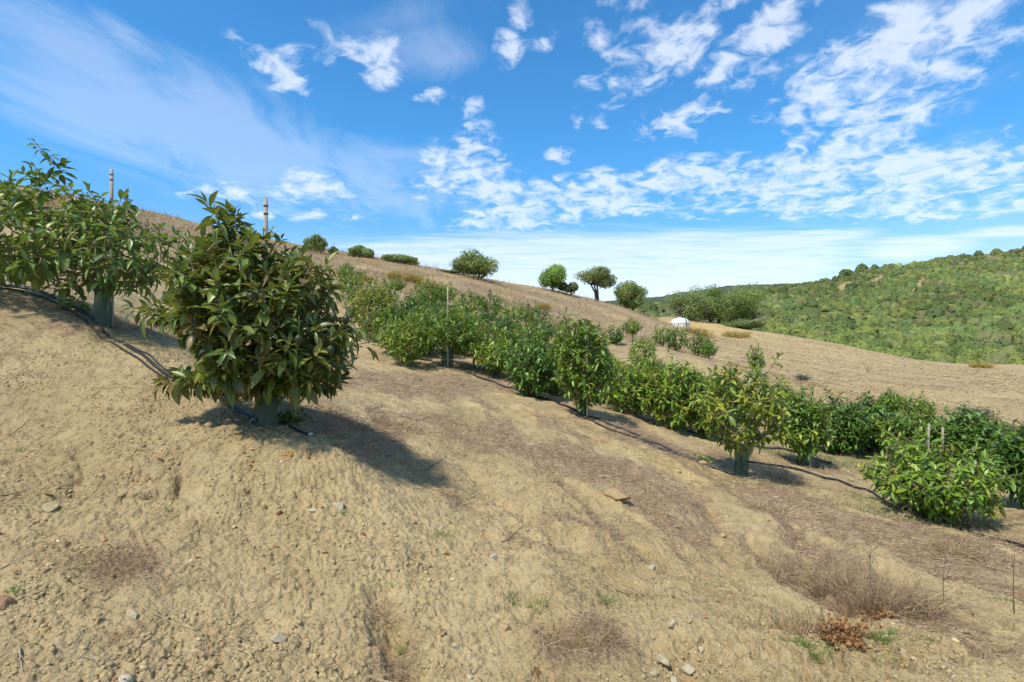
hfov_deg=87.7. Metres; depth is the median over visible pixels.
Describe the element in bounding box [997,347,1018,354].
scrub bush
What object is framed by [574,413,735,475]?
irrigation pipe
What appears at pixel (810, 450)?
wooden stake
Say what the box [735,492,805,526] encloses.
straw heap
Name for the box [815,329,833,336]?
scrub bush
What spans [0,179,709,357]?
dry grass
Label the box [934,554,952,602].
dead weed
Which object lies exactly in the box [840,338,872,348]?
scrub bush
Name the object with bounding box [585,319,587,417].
wooden stake
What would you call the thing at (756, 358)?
avocado tree
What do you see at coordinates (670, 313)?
scrub bush
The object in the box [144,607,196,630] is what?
stick
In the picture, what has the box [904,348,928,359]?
scrub bush
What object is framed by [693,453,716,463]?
leafy weed
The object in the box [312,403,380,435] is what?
straw heap
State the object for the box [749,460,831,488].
straw heap
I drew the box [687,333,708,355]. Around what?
avocado tree
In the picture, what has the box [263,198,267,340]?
wooden stake
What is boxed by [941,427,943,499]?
wooden stake
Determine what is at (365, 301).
avocado tree
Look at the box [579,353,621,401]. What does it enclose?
avocado tree
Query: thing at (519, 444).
dead stalks
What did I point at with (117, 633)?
straw heap
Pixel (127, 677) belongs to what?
stone
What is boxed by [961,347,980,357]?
scrub bush
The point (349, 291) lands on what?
avocado tree
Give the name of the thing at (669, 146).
sky
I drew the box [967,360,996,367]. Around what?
ochre weed
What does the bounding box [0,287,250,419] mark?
irrigation pipe
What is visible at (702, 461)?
clod
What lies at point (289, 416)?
leafy weed
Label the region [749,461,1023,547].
irrigation pipe
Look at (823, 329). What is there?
scrub bush
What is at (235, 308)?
avocado tree
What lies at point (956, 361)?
scrub bush
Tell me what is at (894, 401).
avocado tree
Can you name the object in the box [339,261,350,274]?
avocado tree
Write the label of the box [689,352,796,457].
avocado tree
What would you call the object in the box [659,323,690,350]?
avocado tree
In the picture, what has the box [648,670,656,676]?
clod
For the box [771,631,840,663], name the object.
green weed
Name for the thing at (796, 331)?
scrub bush
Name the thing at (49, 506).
stone
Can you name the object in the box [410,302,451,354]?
avocado tree
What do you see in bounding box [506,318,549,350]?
avocado tree
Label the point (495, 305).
avocado tree
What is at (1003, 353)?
scrub bush
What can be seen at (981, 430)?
avocado tree
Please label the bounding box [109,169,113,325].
wooden stake
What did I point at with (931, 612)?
dry bush
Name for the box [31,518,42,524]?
stone
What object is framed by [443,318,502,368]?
avocado tree
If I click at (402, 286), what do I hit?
avocado tree
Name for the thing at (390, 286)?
avocado tree
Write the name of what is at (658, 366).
avocado tree
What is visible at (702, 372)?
avocado tree
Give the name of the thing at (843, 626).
dead leaf bush
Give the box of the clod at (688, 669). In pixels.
[680,662,695,675]
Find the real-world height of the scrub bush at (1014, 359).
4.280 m
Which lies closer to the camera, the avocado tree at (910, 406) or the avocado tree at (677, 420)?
the avocado tree at (677, 420)
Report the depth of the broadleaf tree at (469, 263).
47.78 m
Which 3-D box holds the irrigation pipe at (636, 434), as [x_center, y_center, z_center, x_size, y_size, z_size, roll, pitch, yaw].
[-0.348,0.938,11.357,0.572,1.891,10.574,0,0,-39]
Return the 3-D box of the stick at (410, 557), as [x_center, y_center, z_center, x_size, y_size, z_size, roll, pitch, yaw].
[-0.652,1.388,3.411,0.258,0.090,0.045,0,0,17]
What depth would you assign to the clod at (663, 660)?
2.81 m
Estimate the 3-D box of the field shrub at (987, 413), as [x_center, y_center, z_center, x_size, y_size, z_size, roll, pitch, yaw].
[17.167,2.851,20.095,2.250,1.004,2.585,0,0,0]
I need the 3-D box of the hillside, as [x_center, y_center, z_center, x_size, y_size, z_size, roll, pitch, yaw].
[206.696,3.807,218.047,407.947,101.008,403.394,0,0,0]
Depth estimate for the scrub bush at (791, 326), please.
121.27 m
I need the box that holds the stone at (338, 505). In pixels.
[333,502,343,510]
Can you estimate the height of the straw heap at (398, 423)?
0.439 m
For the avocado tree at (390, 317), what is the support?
on the ground at (192, 499)
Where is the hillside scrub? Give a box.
[634,246,1023,355]
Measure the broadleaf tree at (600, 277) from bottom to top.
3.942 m
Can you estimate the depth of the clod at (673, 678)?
2.61 m
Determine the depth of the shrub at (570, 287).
52.98 m
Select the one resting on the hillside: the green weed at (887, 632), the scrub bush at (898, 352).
the scrub bush at (898, 352)
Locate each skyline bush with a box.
[838,269,854,274]
[854,263,868,271]
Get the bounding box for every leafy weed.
[37,292,114,312]
[278,408,310,424]
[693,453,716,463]
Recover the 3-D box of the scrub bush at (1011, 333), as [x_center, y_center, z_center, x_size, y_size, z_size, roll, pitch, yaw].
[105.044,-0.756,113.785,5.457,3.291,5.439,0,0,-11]
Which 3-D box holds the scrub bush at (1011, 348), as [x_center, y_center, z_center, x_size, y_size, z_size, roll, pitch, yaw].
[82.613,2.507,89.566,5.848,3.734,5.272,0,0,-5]
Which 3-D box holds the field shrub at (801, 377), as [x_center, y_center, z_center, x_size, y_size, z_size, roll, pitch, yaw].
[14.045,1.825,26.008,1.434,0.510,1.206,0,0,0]
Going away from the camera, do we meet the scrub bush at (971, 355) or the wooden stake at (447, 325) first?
the wooden stake at (447, 325)
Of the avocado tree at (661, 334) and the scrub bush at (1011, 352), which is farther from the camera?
the scrub bush at (1011, 352)
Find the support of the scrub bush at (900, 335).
on the hillside
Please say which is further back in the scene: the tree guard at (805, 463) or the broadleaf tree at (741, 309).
the broadleaf tree at (741, 309)
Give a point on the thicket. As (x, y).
(866, 349)
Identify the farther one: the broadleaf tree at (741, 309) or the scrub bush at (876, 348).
the scrub bush at (876, 348)
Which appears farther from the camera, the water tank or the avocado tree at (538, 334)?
the water tank
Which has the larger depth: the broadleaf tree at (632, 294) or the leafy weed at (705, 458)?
the broadleaf tree at (632, 294)
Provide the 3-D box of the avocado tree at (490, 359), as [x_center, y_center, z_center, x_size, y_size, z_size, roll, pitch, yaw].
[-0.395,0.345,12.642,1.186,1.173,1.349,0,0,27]
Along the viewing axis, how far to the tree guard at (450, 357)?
12.90 m
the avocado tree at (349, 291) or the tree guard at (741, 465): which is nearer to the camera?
the tree guard at (741, 465)
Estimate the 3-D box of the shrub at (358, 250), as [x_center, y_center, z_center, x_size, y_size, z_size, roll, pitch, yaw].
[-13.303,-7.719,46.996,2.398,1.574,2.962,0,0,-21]
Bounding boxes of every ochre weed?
[361,274,381,283]
[381,271,412,280]
[397,270,441,284]
[421,280,439,288]
[534,302,556,310]
[682,324,717,337]
[721,329,751,337]
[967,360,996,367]
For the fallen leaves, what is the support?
on the ground at (192, 499)
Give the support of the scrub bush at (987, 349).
on the hillside
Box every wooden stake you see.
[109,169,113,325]
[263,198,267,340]
[447,287,447,367]
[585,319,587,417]
[809,409,810,467]
[927,424,929,480]
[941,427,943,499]
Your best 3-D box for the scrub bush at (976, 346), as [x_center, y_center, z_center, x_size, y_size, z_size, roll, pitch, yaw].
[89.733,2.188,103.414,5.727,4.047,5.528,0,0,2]
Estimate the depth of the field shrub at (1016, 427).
14.09 m
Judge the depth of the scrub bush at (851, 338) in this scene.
102.48 m
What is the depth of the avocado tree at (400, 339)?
12.44 m
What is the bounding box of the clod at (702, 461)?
[699,460,707,464]
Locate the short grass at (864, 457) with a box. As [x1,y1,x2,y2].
[28,293,1020,656]
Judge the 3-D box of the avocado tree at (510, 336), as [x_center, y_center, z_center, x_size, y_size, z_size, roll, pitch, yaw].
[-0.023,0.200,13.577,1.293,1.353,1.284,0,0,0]
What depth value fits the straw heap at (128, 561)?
2.96 m
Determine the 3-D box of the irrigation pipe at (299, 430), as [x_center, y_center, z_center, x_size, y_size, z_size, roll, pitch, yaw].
[-1.811,0.724,4.425,0.457,0.091,0.039,0,0,31]
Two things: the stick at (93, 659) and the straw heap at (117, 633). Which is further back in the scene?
the straw heap at (117, 633)
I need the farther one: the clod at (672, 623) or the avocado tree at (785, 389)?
the avocado tree at (785, 389)
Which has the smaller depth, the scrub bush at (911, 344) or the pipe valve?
the pipe valve
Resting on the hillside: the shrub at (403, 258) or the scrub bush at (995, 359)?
the scrub bush at (995, 359)
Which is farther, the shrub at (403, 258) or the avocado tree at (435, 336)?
the shrub at (403, 258)
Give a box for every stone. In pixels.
[0,595,15,609]
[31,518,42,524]
[42,502,59,511]
[97,473,104,477]
[117,673,133,681]
[126,609,138,618]
[270,631,287,643]
[333,502,343,510]
[451,643,459,649]
[603,488,630,500]
[647,564,655,570]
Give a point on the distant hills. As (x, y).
(661, 299)
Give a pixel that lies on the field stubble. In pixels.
(800, 381)
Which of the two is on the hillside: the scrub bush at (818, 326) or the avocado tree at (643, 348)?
the scrub bush at (818, 326)
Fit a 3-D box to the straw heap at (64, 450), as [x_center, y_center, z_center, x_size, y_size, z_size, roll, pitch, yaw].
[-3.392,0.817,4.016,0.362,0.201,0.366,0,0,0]
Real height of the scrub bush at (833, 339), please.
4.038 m
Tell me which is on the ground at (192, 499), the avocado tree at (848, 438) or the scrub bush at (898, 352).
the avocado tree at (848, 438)
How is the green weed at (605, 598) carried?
on the ground at (192, 499)
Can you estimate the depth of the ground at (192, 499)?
3.90 m
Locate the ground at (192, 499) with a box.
[0,185,1023,681]
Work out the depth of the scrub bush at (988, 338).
109.25 m
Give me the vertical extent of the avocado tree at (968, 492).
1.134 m
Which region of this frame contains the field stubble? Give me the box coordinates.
[689,324,1023,457]
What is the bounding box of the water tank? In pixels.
[670,317,689,328]
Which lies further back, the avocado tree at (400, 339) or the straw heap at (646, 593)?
the avocado tree at (400, 339)
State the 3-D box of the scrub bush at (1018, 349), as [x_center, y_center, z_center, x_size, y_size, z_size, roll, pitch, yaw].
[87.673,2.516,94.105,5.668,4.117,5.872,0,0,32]
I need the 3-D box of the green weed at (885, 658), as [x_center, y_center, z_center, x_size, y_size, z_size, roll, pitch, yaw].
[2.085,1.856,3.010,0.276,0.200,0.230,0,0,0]
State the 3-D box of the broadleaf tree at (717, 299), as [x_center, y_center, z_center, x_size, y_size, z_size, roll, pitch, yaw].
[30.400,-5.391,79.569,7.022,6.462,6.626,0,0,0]
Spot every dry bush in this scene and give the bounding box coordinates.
[720,547,978,649]
[732,539,829,598]
[762,600,848,646]
[766,539,934,601]
[865,576,1006,623]
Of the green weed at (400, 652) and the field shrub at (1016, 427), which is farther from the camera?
the field shrub at (1016, 427)
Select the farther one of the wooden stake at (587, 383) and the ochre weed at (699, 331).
the ochre weed at (699, 331)
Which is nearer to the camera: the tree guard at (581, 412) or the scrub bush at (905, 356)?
the tree guard at (581, 412)
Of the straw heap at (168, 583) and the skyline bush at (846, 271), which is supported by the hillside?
the skyline bush at (846, 271)
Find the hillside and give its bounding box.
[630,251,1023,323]
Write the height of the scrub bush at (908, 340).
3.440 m
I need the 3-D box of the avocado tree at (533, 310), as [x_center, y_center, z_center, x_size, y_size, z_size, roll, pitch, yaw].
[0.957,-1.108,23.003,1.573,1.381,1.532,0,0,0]
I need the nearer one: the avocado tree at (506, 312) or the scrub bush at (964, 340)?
the avocado tree at (506, 312)
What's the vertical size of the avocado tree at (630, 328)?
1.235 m
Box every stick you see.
[0,553,32,568]
[18,647,22,669]
[80,655,111,660]
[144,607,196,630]
[393,548,428,565]
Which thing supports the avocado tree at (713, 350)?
on the ground at (192, 499)
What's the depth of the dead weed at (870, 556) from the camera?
4.25 m
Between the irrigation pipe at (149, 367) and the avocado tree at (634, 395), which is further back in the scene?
the avocado tree at (634, 395)
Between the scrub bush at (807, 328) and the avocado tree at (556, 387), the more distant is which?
the scrub bush at (807, 328)
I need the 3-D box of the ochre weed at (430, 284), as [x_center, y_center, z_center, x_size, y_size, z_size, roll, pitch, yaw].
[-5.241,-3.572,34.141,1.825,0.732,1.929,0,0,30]
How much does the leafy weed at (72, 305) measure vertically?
0.477 m
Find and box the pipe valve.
[250,418,255,424]
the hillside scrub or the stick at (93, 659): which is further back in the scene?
the hillside scrub
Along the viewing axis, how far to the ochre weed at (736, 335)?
63.35 m
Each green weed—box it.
[0,584,25,596]
[11,445,42,452]
[393,634,409,657]
[431,527,452,536]
[500,587,527,605]
[524,592,551,623]
[594,589,619,609]
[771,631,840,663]
[859,626,905,647]
[861,651,901,672]
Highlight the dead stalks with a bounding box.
[305,348,1023,634]
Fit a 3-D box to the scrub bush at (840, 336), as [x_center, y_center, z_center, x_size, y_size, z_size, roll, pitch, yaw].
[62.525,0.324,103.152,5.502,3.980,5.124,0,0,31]
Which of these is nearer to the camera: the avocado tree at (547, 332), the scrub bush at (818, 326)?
the avocado tree at (547, 332)
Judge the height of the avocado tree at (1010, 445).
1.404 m
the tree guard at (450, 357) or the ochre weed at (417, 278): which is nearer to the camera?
the tree guard at (450, 357)
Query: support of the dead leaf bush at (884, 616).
on the ground at (192, 499)
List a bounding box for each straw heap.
[33,437,86,462]
[62,538,169,593]
[96,621,146,644]
[129,567,192,606]
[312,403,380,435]
[362,589,402,631]
[365,413,425,433]
[384,649,433,681]
[539,602,648,662]
[546,617,574,638]
[626,588,664,600]
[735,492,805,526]
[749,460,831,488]
[904,529,998,560]
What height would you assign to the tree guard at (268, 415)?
0.301 m
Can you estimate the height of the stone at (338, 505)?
0.084 m
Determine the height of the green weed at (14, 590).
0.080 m
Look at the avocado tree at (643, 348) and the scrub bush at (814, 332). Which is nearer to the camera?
the avocado tree at (643, 348)
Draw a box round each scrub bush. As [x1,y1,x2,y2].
[667,311,682,315]
[761,320,790,334]
[786,321,806,330]
[791,328,806,335]
[799,326,813,330]
[803,319,817,326]
[804,332,819,338]
[809,329,820,334]
[813,336,825,340]
[815,324,825,328]
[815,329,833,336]
[817,328,830,331]
[823,336,844,343]
[826,317,854,333]
[827,333,847,341]
[838,328,857,334]
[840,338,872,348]
[848,336,862,341]
[854,324,881,339]
[857,330,877,339]
[863,335,875,340]
[866,344,883,351]
[870,338,892,348]
[880,350,896,355]
[881,334,896,339]
[885,337,904,343]
[890,332,904,339]
[894,346,915,351]
[894,349,912,356]
[899,354,911,357]
[900,340,924,348]
[902,334,926,344]
[904,337,917,343]
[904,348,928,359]
[911,345,930,357]
[925,344,955,359]
[936,357,952,361]
[938,333,955,342]
[943,346,957,358]
[944,359,962,363]
[949,336,972,348]
[953,357,980,363]
[956,332,973,340]
[956,353,978,360]
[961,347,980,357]
[966,344,985,349]
[973,330,1014,346]
[977,350,1010,358]
[977,356,1005,362]
[979,346,1001,357]
[985,355,1007,363]
[989,350,1014,353]
[994,345,1016,350]
[996,354,1023,363]
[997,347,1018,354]
[998,330,1020,338]
[1000,344,1023,353]
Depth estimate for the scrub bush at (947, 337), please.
118.35 m
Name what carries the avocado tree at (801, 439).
on the ground at (192, 499)
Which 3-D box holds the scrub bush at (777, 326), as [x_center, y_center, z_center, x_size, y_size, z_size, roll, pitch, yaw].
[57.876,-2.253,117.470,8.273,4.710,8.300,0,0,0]
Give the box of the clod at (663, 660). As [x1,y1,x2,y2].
[655,653,669,666]
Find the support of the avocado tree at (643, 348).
on the ground at (192, 499)
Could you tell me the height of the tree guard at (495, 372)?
0.296 m
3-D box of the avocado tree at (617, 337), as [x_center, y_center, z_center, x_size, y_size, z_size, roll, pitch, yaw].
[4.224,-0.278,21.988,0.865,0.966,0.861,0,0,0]
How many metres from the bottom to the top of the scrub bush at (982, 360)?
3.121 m
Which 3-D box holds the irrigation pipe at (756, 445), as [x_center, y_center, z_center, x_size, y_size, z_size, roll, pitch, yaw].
[3.728,1.749,10.906,4.791,0.996,1.298,0,0,38]
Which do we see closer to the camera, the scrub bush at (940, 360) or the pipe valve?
the pipe valve
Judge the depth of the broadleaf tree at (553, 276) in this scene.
52.48 m
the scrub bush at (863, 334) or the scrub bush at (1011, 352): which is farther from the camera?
the scrub bush at (863, 334)
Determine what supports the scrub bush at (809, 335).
on the hillside
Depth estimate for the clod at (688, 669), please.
2.75 m
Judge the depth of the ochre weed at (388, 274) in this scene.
34.18 m
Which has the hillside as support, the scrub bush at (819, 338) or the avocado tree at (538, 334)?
the scrub bush at (819, 338)
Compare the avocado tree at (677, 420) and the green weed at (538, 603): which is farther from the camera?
the avocado tree at (677, 420)
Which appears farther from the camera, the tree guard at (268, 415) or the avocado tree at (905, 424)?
the avocado tree at (905, 424)
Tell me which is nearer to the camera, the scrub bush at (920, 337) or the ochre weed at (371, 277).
the ochre weed at (371, 277)
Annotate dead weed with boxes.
[866,538,878,575]
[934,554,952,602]
[1004,543,1023,613]
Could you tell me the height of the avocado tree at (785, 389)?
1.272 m
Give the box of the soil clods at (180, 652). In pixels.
[0,274,1023,681]
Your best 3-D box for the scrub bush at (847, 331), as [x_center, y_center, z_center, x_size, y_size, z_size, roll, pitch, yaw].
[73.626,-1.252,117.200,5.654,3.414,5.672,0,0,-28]
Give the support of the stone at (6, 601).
on the ground at (192, 499)
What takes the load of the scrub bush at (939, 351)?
on the hillside
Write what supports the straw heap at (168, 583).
on the ground at (192, 499)
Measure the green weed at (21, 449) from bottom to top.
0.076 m
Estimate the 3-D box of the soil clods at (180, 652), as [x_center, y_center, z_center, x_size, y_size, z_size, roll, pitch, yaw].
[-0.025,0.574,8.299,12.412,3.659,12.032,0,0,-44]
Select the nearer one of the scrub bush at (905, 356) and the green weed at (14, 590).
the green weed at (14, 590)
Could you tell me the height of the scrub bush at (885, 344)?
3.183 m
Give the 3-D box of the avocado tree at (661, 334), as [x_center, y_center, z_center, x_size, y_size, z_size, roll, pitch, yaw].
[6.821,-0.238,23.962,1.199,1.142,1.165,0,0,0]
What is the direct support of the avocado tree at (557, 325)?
on the ground at (192, 499)
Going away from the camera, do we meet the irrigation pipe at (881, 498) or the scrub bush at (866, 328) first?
the irrigation pipe at (881, 498)
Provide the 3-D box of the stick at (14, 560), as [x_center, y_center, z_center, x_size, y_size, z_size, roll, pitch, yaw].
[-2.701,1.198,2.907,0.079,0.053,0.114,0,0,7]
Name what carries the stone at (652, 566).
on the ground at (192, 499)
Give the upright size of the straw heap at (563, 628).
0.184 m
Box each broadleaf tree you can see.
[303,233,327,252]
[449,248,499,279]
[538,263,566,291]
[573,264,618,300]
[613,280,649,310]
[662,285,713,319]
[696,284,732,323]
[718,280,765,323]
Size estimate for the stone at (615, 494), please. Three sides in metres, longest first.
0.293 x 0.196 x 0.140 m
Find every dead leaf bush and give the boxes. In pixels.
[802,607,896,653]
[855,605,903,622]
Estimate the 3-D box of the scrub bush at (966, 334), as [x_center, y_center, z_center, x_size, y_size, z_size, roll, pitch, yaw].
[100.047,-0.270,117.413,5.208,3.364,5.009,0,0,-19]
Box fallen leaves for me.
[0,335,1000,681]
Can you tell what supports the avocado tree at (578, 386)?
on the ground at (192, 499)
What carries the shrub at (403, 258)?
on the ground at (192, 499)
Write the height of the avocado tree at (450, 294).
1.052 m
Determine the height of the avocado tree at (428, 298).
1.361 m
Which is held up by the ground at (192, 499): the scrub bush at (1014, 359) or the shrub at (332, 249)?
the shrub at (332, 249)
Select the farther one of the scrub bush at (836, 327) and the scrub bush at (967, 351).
the scrub bush at (836, 327)
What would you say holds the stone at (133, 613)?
on the ground at (192, 499)
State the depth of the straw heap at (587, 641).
2.86 m
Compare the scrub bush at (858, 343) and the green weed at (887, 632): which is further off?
the scrub bush at (858, 343)
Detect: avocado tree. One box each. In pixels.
[0,137,198,326]
[120,190,381,428]
[335,270,374,307]
[336,264,362,288]
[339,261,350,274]
[344,277,398,332]
[368,273,401,306]
[369,298,420,354]
[378,311,434,365]
[391,275,407,290]
[394,287,441,321]
[408,299,480,352]
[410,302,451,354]
[412,276,441,304]
[413,290,446,312]
[429,280,455,303]
[440,284,459,298]
[440,299,477,325]
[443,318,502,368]
[444,311,483,353]
[451,288,484,311]
[468,331,522,372]
[470,303,495,336]
[475,289,507,317]
[486,315,521,338]
[488,322,533,371]
[496,299,530,326]
[502,330,558,397]
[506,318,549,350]
[517,300,550,328]
[525,312,554,345]
[533,342,579,393]
[540,312,576,341]
[544,307,620,413]
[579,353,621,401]
[601,348,671,416]
[604,323,625,343]
[621,316,643,341]
[629,334,658,363]
[629,348,679,404]
[637,356,712,430]
[649,323,675,346]
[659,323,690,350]
[674,361,711,389]
[679,371,734,439]
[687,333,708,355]
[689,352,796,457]
[699,337,719,358]
[709,375,749,429]
[746,343,766,371]
[762,377,800,419]
[770,383,835,465]
[812,388,876,453]
[838,391,903,451]
[853,431,1023,524]
[870,405,970,459]
[875,387,909,414]
[897,390,939,428]
[926,403,1013,460]
[969,419,1023,508]
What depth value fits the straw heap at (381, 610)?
3.02 m
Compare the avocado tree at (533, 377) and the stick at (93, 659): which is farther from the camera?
the avocado tree at (533, 377)
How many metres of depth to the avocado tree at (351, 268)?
22.94 m
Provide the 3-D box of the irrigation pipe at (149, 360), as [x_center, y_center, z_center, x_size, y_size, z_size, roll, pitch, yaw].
[-4.356,-0.051,5.863,5.104,1.478,0.609,0,0,25]
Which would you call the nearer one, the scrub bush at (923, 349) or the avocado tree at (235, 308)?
the avocado tree at (235, 308)
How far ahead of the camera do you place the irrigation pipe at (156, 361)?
5.65 m
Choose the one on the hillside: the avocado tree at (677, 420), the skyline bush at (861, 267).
the skyline bush at (861, 267)
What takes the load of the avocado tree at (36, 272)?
on the ground at (192, 499)
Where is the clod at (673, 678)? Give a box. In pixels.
[670,675,677,681]
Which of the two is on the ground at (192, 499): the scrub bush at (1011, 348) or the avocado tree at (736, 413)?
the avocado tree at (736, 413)
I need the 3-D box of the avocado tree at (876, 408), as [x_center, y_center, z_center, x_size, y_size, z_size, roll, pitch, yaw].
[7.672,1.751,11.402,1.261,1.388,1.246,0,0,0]
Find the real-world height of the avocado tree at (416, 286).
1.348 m
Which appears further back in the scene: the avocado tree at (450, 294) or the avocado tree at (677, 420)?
the avocado tree at (450, 294)
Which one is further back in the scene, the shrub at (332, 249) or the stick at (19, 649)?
the shrub at (332, 249)
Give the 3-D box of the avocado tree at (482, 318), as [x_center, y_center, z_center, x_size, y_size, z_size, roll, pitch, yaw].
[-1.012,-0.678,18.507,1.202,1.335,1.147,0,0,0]
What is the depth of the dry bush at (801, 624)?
3.48 m
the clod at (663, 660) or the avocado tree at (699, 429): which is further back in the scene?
the avocado tree at (699, 429)
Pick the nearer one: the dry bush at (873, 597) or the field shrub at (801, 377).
the dry bush at (873, 597)
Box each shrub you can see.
[327,246,337,252]
[347,245,374,257]
[379,254,419,265]
[438,269,460,273]
[558,281,578,295]
[722,318,765,329]
[793,373,814,380]
[941,403,999,420]
[1000,423,1019,429]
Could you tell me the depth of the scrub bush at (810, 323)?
135.27 m
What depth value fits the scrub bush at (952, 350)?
89.70 m
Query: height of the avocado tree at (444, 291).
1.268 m
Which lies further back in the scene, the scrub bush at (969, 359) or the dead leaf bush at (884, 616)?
the scrub bush at (969, 359)
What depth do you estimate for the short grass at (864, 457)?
6.62 m
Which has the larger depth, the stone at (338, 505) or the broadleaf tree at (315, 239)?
the broadleaf tree at (315, 239)
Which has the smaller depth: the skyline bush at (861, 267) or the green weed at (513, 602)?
the green weed at (513, 602)
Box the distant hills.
[603,283,800,308]
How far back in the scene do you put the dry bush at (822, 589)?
4.38 m
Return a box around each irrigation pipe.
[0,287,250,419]
[6,284,257,421]
[8,284,183,378]
[278,421,312,435]
[402,352,734,473]
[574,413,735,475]
[618,399,831,463]
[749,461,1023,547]
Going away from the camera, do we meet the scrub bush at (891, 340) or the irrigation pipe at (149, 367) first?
the irrigation pipe at (149, 367)
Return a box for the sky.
[0,0,1023,300]
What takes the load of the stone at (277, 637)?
on the ground at (192, 499)
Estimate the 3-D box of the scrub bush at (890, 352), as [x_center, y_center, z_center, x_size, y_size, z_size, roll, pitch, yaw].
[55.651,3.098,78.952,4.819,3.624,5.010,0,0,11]
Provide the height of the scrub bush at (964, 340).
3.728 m
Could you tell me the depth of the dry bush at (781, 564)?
4.60 m
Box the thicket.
[847,345,880,352]
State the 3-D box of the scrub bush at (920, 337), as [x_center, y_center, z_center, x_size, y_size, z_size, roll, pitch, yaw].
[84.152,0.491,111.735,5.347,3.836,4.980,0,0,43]
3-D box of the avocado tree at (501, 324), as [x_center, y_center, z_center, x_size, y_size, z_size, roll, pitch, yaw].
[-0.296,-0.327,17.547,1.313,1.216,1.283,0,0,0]
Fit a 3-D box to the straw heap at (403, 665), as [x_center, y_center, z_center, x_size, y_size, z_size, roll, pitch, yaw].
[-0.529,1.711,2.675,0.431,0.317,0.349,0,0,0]
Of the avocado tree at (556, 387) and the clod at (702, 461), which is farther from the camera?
the avocado tree at (556, 387)
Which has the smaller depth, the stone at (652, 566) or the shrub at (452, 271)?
the stone at (652, 566)
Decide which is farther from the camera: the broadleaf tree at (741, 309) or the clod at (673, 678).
the broadleaf tree at (741, 309)
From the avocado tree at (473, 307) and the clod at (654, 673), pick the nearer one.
the clod at (654, 673)
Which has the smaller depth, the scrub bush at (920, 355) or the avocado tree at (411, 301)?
the avocado tree at (411, 301)
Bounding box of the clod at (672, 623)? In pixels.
[667,618,677,628]
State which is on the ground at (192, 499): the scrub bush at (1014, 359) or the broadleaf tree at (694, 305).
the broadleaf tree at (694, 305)
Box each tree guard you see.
[93,281,111,327]
[258,396,278,425]
[441,348,452,367]
[493,367,498,377]
[579,397,585,416]
[734,443,749,477]
[796,452,808,467]
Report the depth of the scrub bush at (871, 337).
109.83 m
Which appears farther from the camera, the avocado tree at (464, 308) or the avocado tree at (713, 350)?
the avocado tree at (713, 350)
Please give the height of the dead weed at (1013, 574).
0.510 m
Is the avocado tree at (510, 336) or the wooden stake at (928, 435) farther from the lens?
the avocado tree at (510, 336)
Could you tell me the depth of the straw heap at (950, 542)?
5.29 m
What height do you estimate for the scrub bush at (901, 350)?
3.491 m
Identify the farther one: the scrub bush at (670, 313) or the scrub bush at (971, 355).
the scrub bush at (670, 313)
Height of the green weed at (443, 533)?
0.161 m
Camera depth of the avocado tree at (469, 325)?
15.46 m
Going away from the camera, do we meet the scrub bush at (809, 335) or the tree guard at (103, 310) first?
the tree guard at (103, 310)
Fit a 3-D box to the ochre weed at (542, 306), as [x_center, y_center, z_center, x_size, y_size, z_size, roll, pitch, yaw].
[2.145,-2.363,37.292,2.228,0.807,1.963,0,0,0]
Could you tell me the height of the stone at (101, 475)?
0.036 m
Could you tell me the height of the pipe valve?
0.052 m
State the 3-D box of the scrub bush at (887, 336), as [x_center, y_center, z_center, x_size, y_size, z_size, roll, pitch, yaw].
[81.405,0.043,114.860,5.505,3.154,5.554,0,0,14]
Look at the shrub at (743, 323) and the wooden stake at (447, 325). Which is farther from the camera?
the shrub at (743, 323)

